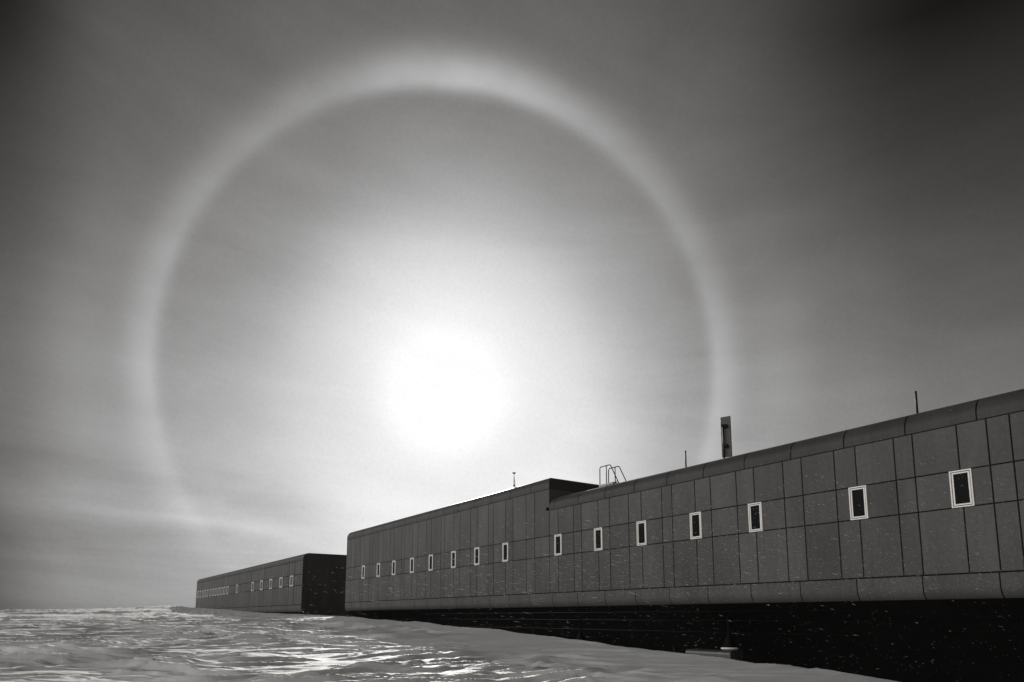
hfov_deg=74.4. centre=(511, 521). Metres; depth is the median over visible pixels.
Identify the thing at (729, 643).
ground post
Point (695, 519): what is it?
window
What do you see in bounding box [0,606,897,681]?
snow ground
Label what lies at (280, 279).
sky
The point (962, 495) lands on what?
window
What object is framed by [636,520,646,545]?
window
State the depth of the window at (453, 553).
49.70 m
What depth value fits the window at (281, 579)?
86.19 m
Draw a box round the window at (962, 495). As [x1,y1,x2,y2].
[949,468,974,507]
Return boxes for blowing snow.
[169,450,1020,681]
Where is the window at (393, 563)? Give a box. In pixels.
[392,560,395,574]
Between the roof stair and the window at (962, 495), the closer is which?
the window at (962, 495)
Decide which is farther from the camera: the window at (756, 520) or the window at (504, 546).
the window at (504, 546)
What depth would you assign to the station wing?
84.55 m
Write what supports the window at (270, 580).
in the station wing
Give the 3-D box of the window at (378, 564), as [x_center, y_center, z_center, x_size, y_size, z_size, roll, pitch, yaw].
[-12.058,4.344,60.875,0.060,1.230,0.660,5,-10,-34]
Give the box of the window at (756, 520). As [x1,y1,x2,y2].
[748,502,762,531]
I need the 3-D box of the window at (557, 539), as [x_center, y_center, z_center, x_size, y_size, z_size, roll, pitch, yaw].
[2.712,1.348,39.554,0.060,1.230,0.660,5,-10,-34]
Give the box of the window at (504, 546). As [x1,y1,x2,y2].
[502,542,508,561]
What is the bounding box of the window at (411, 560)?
[410,558,413,572]
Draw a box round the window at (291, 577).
[289,575,293,585]
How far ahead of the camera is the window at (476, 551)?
46.98 m
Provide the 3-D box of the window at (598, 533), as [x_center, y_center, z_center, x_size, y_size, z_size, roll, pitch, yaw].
[4.703,0.944,36.680,0.060,1.230,0.660,5,-10,-34]
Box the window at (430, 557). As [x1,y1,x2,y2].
[429,554,432,570]
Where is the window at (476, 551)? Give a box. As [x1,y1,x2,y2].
[474,547,479,564]
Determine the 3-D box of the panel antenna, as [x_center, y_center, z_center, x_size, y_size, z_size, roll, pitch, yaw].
[10.156,-3.904,32.048,0.470,2.308,0.330,-6,-10,35]
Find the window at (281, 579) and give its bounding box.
[279,577,282,587]
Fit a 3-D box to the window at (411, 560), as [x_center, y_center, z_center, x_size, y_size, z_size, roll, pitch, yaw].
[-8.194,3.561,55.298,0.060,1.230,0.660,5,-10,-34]
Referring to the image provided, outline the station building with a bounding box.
[345,389,1023,681]
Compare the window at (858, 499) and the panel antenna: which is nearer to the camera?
the window at (858, 499)
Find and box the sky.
[0,0,1023,611]
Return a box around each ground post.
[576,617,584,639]
[721,617,737,649]
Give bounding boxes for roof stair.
[599,464,625,486]
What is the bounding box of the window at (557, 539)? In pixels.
[554,534,561,555]
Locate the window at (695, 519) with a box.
[689,512,701,538]
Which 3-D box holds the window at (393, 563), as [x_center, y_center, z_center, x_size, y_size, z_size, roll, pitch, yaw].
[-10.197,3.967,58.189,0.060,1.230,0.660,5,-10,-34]
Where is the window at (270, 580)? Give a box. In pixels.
[269,579,271,588]
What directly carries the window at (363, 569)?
in the station building
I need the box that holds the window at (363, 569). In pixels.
[362,565,364,578]
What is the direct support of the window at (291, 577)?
in the station wing
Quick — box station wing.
[195,553,353,616]
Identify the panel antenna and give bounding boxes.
[720,416,731,458]
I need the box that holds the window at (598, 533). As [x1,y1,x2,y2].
[594,527,602,550]
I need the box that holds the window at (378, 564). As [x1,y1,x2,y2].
[377,563,379,576]
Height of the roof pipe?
0.898 m
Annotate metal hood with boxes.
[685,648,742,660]
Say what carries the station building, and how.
on the snow ground
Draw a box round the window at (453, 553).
[451,551,455,567]
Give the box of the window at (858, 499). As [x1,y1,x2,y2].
[848,485,868,519]
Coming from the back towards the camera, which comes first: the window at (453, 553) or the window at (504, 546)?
the window at (453, 553)

